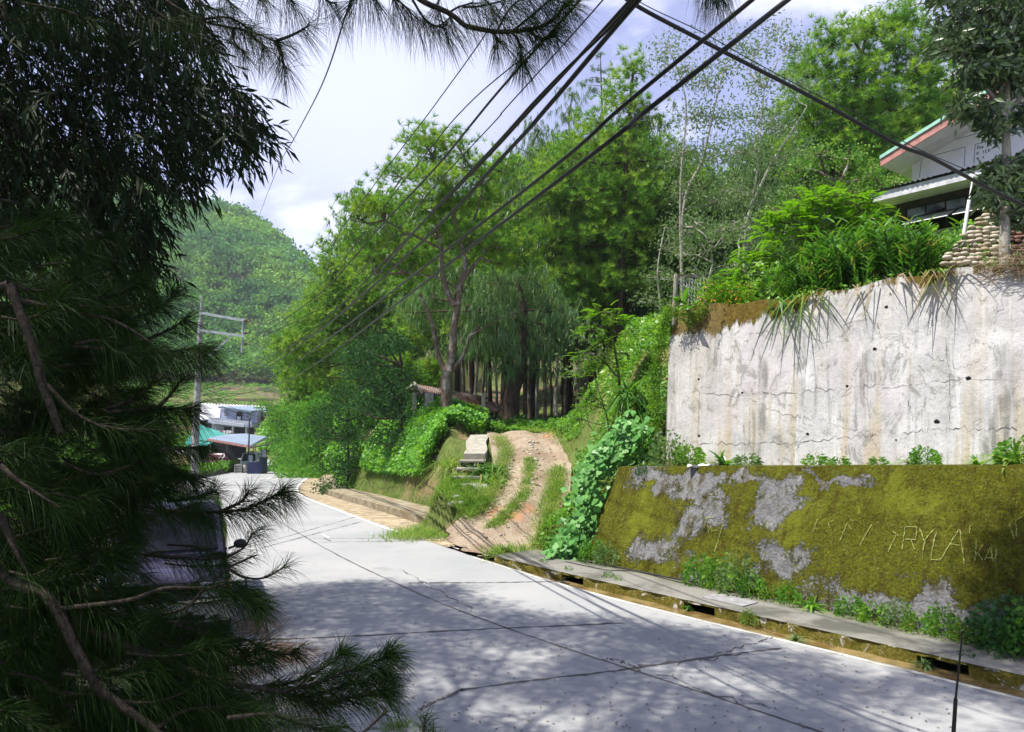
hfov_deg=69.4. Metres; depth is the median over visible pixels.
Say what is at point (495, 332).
thin tree
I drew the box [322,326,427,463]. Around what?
glossy bush
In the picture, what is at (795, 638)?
kerb weed
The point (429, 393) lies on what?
shed
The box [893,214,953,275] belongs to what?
ginger plant
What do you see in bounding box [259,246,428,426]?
pine tree
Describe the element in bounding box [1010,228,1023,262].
stone wall
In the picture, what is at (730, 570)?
sidewalk weed
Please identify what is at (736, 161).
casuarina tree
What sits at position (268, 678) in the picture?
shoulder
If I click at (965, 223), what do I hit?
pipe
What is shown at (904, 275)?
hanging plant
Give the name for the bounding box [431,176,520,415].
casuarina tree
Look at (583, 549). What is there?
sidewalk weed
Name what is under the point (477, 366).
thin tree
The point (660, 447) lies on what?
ledge plant
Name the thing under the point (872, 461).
ledge plant
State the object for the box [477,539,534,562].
grass tussock
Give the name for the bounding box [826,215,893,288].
ginger plant
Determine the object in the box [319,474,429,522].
curb
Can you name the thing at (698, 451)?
ledge plant
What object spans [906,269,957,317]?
hanging plant
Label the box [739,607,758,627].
kerb weed
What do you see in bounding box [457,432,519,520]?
track edge grass
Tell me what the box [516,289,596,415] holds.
thin tree
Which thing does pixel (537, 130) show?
casuarina tree
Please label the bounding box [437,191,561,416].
pine tree
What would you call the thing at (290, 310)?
pine tree
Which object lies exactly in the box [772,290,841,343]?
hanging plant
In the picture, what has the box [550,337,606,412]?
thin tree
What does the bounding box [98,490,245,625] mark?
parked van
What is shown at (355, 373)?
pine tree
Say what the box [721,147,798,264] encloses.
casuarina tree
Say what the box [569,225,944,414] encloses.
hill scrub
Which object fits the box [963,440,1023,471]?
ledge plant
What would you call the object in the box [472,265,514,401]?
thin tree
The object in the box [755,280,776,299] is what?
ginger plant
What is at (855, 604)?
sidewalk weed
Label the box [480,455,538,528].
track grass
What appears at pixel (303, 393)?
pine tree
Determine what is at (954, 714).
antenna
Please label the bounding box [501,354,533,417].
thin tree
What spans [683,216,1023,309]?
wall top weeds
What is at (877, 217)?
ginger plant
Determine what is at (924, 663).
kerb weed
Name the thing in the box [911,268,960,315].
hanging plant
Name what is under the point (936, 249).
ginger plant
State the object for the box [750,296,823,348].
hanging plant
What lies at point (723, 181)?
pine tree
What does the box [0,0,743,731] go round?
pine tree
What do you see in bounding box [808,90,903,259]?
casuarina tree
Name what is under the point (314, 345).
pine tree
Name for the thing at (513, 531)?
path
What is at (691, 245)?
pale shrub
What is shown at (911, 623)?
sidewalk weed
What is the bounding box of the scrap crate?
[234,464,243,472]
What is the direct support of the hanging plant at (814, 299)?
hanging from the retaining wall at (889, 377)
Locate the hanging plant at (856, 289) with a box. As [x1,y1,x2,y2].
[836,282,871,322]
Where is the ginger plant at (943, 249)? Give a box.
[928,230,963,272]
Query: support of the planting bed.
on the ground at (442, 515)
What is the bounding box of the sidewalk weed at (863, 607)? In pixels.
[856,598,889,625]
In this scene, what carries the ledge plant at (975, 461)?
on the ground at (442, 515)
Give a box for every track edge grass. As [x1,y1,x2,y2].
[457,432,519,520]
[520,461,571,549]
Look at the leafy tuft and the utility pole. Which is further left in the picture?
the utility pole
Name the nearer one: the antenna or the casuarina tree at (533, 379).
the antenna
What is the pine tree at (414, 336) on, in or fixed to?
on the ground at (442, 515)
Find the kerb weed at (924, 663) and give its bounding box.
[911,656,934,671]
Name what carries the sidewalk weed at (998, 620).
on the sidewalk slab
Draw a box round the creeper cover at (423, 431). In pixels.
[358,395,489,478]
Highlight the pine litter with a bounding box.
[214,605,333,672]
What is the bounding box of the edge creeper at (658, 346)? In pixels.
[639,299,681,445]
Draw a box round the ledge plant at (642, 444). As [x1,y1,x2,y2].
[622,431,658,465]
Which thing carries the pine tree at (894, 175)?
on the ground at (442, 515)
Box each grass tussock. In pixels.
[441,494,497,512]
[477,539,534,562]
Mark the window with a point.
(957, 203)
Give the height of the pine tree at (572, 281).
19.017 m
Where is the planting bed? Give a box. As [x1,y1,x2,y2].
[180,458,240,477]
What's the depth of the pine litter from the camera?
10.53 m
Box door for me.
[236,412,241,419]
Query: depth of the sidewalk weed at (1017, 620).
9.24 m
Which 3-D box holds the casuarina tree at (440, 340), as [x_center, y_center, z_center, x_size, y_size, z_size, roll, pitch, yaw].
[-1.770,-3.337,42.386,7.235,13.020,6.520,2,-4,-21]
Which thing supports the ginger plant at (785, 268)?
on the ground at (442, 515)
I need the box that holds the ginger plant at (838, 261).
[801,231,862,289]
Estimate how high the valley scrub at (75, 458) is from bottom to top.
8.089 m
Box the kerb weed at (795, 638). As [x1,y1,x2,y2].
[785,631,810,643]
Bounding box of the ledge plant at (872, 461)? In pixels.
[866,456,889,464]
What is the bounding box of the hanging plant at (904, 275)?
[887,272,917,295]
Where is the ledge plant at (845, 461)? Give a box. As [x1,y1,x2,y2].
[827,456,851,464]
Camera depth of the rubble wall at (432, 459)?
27.66 m
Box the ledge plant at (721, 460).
[702,450,742,464]
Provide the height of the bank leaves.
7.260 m
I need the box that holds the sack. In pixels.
[243,462,246,472]
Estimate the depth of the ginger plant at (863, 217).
14.19 m
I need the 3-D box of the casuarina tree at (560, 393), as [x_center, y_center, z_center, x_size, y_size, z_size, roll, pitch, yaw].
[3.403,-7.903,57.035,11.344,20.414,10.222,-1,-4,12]
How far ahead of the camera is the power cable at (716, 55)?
6.19 m
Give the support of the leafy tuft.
on the ground at (442, 515)
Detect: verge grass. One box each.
[351,439,464,504]
[363,471,512,542]
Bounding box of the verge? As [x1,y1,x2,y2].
[299,477,456,546]
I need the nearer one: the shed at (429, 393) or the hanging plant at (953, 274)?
the hanging plant at (953, 274)
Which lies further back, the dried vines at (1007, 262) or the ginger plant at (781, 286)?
the ginger plant at (781, 286)
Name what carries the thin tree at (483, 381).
on the ground at (442, 515)
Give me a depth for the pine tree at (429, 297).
63.22 m
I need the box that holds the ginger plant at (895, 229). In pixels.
[892,225,950,268]
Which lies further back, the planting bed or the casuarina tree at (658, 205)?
the planting bed
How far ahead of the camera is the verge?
26.99 m
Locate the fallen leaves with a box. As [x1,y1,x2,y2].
[268,604,951,731]
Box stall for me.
[247,443,268,473]
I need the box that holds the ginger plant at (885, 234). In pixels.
[858,217,927,279]
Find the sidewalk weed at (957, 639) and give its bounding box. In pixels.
[945,622,981,646]
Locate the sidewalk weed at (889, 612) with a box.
[879,595,917,630]
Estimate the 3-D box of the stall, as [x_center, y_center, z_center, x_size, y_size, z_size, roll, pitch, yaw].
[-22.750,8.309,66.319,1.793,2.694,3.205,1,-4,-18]
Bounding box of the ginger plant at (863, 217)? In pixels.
[857,210,920,279]
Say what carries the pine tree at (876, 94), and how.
on the ground at (442, 515)
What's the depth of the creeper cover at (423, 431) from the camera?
29.58 m
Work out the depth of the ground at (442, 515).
28.08 m
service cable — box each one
[625,0,1023,206]
[640,2,1010,196]
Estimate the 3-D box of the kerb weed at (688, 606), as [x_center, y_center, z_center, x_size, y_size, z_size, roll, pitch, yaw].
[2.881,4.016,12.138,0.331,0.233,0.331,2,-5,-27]
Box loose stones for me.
[459,432,567,540]
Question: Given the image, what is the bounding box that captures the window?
[902,193,989,233]
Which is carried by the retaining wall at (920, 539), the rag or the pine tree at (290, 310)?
the rag
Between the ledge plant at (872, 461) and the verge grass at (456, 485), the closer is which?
the ledge plant at (872, 461)
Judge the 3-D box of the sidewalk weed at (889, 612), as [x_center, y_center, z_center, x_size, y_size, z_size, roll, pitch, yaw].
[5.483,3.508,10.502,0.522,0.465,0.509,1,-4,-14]
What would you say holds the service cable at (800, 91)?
attached to the house at (931, 189)
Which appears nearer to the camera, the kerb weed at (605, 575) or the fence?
the kerb weed at (605, 575)
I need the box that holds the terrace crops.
[118,380,295,449]
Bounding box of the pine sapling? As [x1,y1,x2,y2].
[577,52,622,366]
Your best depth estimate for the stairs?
24.20 m
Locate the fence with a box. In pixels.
[671,274,705,324]
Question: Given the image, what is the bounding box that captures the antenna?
[951,630,963,731]
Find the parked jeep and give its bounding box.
[207,453,240,463]
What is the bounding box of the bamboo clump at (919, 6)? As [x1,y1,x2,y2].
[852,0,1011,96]
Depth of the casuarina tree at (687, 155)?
48.24 m
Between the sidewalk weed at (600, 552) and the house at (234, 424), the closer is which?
the sidewalk weed at (600, 552)
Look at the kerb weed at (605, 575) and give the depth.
13.86 m
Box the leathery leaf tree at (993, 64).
[915,0,1023,266]
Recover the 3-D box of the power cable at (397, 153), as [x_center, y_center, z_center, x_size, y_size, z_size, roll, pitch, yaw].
[-7.901,-4.746,29.192,0.795,1.476,38.638,2,-5,-26]
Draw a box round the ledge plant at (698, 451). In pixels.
[671,442,706,465]
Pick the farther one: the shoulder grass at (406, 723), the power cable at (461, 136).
the power cable at (461, 136)
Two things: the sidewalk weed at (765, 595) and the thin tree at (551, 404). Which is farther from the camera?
the thin tree at (551, 404)
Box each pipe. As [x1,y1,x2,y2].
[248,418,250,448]
[962,175,973,239]
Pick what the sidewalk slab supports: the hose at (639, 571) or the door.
the hose at (639, 571)
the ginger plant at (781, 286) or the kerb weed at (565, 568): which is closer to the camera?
the kerb weed at (565, 568)
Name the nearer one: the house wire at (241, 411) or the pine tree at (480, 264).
the pine tree at (480, 264)
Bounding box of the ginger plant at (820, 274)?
[803,248,847,291]
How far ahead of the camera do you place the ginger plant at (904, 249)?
13.66 m
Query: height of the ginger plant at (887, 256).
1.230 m
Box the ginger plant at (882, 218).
[826,215,892,280]
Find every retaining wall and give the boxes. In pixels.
[588,464,1023,648]
[664,264,1023,465]
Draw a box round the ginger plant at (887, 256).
[868,221,940,276]
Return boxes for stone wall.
[940,207,998,266]
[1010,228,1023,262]
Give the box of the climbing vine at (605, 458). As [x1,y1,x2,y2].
[541,409,654,560]
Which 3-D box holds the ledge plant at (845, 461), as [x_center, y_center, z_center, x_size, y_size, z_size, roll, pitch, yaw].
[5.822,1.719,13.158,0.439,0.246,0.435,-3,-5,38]
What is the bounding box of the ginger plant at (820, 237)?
[807,225,863,288]
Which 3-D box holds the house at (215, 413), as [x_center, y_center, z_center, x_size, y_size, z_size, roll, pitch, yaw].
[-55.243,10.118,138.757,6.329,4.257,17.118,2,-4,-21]
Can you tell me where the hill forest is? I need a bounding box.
[0,142,324,377]
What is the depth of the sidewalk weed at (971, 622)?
9.54 m
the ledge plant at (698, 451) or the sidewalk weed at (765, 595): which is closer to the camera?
the sidewalk weed at (765, 595)
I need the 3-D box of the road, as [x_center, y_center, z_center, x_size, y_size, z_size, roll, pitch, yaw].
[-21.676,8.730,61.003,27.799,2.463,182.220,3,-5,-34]
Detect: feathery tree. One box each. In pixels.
[561,300,655,431]
[699,180,900,302]
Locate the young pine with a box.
[371,348,445,394]
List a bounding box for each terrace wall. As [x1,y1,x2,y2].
[200,403,275,406]
[201,393,285,397]
[206,387,288,392]
[222,398,279,401]
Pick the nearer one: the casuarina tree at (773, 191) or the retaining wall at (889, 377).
the retaining wall at (889, 377)
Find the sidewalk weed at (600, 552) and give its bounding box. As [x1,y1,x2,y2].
[592,540,619,567]
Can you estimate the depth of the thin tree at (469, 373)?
38.04 m
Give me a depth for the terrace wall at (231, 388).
209.79 m
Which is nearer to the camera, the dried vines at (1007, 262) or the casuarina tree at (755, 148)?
the dried vines at (1007, 262)
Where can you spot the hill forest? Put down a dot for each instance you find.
(202, 246)
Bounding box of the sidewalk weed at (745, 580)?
[734,573,769,598]
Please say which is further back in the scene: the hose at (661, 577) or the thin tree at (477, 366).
the thin tree at (477, 366)
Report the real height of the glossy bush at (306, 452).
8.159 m
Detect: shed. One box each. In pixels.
[201,403,265,414]
[403,382,502,414]
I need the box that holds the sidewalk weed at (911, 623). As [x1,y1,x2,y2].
[897,611,942,635]
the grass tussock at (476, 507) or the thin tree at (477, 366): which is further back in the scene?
the thin tree at (477, 366)
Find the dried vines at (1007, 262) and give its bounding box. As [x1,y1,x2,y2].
[955,244,1023,287]
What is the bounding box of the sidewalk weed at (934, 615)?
[920,602,964,642]
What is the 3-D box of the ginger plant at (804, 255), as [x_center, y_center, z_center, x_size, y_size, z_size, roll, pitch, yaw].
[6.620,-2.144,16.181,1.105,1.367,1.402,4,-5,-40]
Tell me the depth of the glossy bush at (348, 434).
37.65 m
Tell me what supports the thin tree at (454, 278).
on the ground at (442, 515)
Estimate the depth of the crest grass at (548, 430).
27.62 m
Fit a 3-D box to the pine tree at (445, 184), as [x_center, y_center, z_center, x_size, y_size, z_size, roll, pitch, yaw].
[-3.043,-4.336,30.852,9.790,13.128,5.930,0,-4,0]
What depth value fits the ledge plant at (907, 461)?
12.14 m
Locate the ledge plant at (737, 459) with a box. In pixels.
[731,453,763,464]
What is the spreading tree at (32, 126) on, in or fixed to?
on the ground at (442, 515)
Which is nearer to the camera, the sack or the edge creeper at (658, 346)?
the edge creeper at (658, 346)
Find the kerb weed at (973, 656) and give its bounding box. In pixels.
[955,649,975,670]
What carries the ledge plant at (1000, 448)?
on the ground at (442, 515)
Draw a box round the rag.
[687,464,712,467]
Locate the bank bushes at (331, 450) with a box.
[277,360,429,486]
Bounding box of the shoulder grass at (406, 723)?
[365,704,443,731]
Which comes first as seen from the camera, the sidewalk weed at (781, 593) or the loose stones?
the sidewalk weed at (781, 593)
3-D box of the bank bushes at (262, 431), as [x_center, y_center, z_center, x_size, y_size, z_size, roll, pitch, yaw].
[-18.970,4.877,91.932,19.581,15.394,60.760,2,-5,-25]
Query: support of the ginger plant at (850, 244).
on the ground at (442, 515)
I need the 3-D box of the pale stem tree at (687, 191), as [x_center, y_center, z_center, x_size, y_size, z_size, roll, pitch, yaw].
[7.452,-6.748,28.613,4.921,13.439,3.038,0,-4,0]
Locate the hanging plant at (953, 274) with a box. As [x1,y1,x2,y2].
[924,261,989,299]
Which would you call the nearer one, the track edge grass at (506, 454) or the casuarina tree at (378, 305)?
the track edge grass at (506, 454)
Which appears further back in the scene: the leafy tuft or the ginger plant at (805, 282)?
the leafy tuft
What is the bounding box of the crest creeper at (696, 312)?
[663,301,711,329]
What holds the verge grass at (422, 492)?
on the ground at (442, 515)
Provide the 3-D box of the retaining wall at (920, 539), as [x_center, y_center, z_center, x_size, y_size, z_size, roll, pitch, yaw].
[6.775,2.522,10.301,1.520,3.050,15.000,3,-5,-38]
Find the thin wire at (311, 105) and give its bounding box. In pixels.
[245,0,350,277]
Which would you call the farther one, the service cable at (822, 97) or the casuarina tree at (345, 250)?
the casuarina tree at (345, 250)
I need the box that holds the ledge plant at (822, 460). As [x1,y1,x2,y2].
[800,453,829,464]
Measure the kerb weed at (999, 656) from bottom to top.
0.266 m
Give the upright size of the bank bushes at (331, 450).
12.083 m
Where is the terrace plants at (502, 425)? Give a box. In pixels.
[453,408,578,433]
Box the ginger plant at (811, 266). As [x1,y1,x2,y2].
[792,234,844,292]
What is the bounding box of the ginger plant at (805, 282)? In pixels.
[779,244,834,295]
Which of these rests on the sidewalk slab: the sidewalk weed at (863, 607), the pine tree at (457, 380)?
the sidewalk weed at (863, 607)
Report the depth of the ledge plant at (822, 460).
13.50 m
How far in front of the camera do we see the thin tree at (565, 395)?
36.90 m
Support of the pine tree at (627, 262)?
on the ground at (442, 515)
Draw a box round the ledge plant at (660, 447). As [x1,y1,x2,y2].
[647,429,689,465]
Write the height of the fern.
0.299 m
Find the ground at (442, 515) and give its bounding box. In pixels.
[0,53,1013,730]
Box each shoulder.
[1,517,352,731]
[104,471,246,503]
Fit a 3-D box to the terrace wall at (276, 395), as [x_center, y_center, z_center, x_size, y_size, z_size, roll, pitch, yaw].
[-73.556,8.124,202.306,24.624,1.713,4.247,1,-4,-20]
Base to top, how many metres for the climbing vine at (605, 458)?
3.513 m
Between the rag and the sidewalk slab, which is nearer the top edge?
the rag
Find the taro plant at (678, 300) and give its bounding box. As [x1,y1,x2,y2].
[673,286,689,305]
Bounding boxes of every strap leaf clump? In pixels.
[408,455,462,490]
[456,455,512,484]
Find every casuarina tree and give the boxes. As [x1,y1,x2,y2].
[317,187,435,428]
[346,190,441,366]
[388,259,590,423]
[420,193,526,394]
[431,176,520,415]
[468,147,582,419]
[472,145,520,382]
[480,139,565,413]
[492,147,634,416]
[506,82,590,412]
[528,132,597,394]
[553,101,702,341]
[619,156,715,320]
[642,140,715,173]
[668,172,741,303]
[670,159,779,303]
[719,116,849,270]
[721,127,779,172]
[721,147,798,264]
[729,130,798,264]
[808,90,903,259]
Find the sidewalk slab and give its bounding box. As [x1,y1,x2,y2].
[494,549,1023,690]
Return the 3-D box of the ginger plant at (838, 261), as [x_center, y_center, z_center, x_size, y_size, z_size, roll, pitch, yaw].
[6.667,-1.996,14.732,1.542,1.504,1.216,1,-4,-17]
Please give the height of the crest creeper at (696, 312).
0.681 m
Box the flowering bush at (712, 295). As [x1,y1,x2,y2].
[678,272,764,320]
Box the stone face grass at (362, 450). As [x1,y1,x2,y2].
[355,438,401,475]
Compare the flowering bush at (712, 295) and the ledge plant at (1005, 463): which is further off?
the flowering bush at (712, 295)
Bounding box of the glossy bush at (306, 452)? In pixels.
[271,388,337,478]
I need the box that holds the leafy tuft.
[473,474,506,487]
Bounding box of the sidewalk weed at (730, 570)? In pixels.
[713,550,761,596]
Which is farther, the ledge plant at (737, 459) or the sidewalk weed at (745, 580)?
the ledge plant at (737, 459)
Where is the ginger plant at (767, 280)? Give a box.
[753,263,792,297]
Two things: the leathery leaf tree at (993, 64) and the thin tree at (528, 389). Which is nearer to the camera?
the leathery leaf tree at (993, 64)
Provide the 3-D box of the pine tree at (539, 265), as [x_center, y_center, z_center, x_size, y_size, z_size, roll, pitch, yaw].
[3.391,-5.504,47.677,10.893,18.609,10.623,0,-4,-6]
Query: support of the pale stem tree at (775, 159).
on the ground at (442, 515)
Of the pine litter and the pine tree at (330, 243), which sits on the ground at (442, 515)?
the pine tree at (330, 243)
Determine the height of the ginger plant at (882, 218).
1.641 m
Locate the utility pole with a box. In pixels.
[191,296,249,486]
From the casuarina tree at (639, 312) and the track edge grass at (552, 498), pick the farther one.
the casuarina tree at (639, 312)
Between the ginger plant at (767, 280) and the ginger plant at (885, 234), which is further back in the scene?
the ginger plant at (767, 280)
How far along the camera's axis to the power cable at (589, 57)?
8.63 m
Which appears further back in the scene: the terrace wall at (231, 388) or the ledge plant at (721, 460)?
the terrace wall at (231, 388)
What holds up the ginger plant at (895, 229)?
on the ground at (442, 515)
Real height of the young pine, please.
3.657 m
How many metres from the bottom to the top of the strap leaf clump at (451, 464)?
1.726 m
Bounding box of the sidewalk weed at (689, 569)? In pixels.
[681,551,716,587]
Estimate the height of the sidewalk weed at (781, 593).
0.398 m
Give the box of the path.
[446,430,570,555]
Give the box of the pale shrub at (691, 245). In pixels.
[638,207,766,315]
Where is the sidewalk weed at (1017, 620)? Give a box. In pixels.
[996,597,1023,657]
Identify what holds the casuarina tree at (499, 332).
on the ground at (442, 515)
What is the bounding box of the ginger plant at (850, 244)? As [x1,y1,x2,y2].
[830,216,892,284]
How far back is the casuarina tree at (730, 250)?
36.12 m
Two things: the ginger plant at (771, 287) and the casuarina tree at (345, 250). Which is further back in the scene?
the casuarina tree at (345, 250)
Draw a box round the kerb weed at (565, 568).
[564,565,574,578]
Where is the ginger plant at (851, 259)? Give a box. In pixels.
[835,238,884,287]
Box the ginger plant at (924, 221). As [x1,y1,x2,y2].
[865,216,931,276]
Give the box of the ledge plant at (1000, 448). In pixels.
[991,434,1023,464]
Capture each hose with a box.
[565,561,804,604]
[569,558,702,583]
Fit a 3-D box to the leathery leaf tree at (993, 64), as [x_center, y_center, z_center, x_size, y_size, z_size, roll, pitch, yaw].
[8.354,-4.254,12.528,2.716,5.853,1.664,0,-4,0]
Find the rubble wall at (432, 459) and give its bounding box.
[422,455,437,478]
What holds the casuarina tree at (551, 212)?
on the ground at (442, 515)
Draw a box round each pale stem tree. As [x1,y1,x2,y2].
[547,207,703,402]
[639,19,771,308]
[691,9,841,271]
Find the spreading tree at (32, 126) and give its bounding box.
[0,0,299,340]
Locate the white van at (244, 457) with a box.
[238,451,266,468]
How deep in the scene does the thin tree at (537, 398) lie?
37.88 m
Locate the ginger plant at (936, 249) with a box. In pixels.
[915,231,963,271]
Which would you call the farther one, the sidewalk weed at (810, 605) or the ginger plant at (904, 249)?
the ginger plant at (904, 249)
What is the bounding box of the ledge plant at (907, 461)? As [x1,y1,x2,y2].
[886,451,931,464]
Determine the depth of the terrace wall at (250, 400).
195.24 m
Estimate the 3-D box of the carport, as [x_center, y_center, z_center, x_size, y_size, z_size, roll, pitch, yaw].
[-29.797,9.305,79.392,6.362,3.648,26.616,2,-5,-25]
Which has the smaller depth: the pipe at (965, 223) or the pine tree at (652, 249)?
the pipe at (965, 223)
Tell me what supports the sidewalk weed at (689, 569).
on the sidewalk slab
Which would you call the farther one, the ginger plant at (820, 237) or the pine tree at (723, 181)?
the pine tree at (723, 181)
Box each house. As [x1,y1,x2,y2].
[185,425,225,461]
[200,409,219,427]
[208,406,268,434]
[871,88,1023,245]
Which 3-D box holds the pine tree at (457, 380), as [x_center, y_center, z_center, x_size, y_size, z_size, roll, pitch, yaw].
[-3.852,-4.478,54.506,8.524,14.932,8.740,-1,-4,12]
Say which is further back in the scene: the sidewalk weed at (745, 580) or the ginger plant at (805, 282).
the ginger plant at (805, 282)
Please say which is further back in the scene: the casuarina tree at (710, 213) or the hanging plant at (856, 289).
the casuarina tree at (710, 213)
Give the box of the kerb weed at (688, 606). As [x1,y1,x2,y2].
[682,603,692,611]
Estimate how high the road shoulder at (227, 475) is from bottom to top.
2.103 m
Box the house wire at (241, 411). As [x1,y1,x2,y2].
[207,395,282,421]
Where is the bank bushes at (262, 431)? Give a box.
[255,410,336,453]
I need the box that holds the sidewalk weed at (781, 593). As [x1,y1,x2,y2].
[775,580,803,606]
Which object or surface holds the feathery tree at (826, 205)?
on the ground at (442, 515)
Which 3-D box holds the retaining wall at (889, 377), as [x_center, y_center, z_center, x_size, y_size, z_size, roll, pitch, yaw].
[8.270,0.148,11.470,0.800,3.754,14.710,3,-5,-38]
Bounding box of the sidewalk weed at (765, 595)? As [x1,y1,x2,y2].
[757,584,779,601]
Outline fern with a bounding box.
[634,463,648,476]
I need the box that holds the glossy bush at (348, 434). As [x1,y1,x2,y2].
[301,379,380,494]
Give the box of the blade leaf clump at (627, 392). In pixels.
[595,377,664,431]
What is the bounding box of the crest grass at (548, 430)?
[443,378,601,450]
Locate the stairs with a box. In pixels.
[452,434,488,491]
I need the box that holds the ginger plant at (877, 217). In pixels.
[847,206,934,279]
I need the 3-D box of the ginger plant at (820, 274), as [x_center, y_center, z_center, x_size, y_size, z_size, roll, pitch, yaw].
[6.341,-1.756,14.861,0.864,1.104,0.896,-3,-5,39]
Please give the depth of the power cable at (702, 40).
7.17 m
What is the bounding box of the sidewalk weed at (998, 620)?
[976,589,1023,660]
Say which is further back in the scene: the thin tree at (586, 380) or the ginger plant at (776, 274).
the thin tree at (586, 380)
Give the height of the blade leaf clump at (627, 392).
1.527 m
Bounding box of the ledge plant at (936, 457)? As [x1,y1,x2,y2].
[908,445,941,464]
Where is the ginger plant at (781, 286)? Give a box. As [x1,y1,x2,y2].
[778,274,797,299]
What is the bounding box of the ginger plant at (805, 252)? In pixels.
[800,228,849,289]
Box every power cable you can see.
[204,0,630,385]
[204,0,790,401]
[205,0,635,386]
[205,0,641,388]
[205,0,754,394]
[206,0,602,357]
[247,7,501,320]
[248,0,580,342]
[248,48,532,332]
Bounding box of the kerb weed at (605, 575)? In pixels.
[601,571,613,576]
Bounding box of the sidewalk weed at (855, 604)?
[833,595,867,618]
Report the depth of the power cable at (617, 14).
9.30 m
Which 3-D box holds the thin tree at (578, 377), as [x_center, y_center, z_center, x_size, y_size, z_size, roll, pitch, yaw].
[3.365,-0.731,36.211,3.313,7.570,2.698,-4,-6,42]
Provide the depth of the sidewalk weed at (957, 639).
9.81 m
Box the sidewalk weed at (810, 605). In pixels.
[788,595,827,613]
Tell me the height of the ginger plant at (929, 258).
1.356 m
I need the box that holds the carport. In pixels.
[199,433,266,459]
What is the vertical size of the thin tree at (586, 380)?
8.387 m
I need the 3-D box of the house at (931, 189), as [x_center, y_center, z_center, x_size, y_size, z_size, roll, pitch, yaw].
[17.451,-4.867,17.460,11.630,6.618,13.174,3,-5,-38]
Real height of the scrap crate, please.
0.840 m
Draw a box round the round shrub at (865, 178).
[750,138,910,247]
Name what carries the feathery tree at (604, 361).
on the ground at (442, 515)
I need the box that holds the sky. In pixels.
[0,0,1011,271]
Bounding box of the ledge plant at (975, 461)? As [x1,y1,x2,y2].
[961,454,992,463]
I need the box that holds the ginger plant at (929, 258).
[899,217,966,274]
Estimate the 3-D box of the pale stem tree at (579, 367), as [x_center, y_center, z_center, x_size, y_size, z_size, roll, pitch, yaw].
[4.059,-2.169,26.604,3.252,9.411,11.216,-3,-5,32]
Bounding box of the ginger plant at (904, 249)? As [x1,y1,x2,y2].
[877,230,951,275]
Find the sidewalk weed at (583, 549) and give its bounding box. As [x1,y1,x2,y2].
[576,534,605,562]
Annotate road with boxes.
[64,442,1023,731]
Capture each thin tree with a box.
[425,255,505,392]
[436,292,502,394]
[439,274,486,393]
[445,328,485,395]
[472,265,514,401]
[476,278,517,418]
[493,272,563,417]
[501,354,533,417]
[509,269,564,417]
[511,285,581,419]
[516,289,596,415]
[545,347,552,415]
[550,288,588,415]
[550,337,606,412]
[554,283,610,403]
[576,285,614,391]
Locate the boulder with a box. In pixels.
[447,500,457,506]
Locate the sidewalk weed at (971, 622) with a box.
[963,595,1023,654]
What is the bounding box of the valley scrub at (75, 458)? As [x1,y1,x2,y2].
[2,437,162,515]
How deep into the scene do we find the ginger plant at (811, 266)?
15.04 m
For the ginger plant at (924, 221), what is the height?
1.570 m
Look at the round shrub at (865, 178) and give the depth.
22.86 m
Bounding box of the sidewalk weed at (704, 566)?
[698,552,739,592]
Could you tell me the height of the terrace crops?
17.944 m
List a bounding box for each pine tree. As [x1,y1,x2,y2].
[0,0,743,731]
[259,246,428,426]
[264,284,356,426]
[270,296,312,391]
[283,306,358,418]
[300,224,394,434]
[300,277,381,395]
[322,113,550,408]
[346,195,447,380]
[380,207,479,386]
[406,225,459,391]
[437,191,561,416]
[505,115,670,389]
[508,42,708,345]
[521,137,609,395]
[625,155,742,314]
[692,163,736,265]
[749,97,889,263]
[763,0,969,241]
[825,91,914,225]
[894,66,978,181]
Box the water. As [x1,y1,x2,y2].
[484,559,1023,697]
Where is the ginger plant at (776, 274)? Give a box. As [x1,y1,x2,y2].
[767,254,805,298]
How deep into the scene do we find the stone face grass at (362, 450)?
39.73 m
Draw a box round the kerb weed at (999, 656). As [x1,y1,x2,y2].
[991,651,1010,660]
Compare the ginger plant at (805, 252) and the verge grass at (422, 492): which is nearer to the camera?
the ginger plant at (805, 252)
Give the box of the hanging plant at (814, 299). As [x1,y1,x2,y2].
[797,288,825,337]
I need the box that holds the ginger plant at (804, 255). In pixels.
[773,239,843,288]
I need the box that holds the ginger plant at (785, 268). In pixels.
[773,250,804,295]
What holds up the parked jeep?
on the road shoulder at (227, 475)
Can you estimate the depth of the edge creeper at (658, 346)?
17.18 m
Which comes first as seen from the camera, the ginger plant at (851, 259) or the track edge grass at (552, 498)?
the ginger plant at (851, 259)
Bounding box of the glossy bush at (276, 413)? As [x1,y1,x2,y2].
[250,394,319,471]
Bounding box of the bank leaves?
[536,307,696,548]
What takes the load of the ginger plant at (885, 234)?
on the ground at (442, 515)

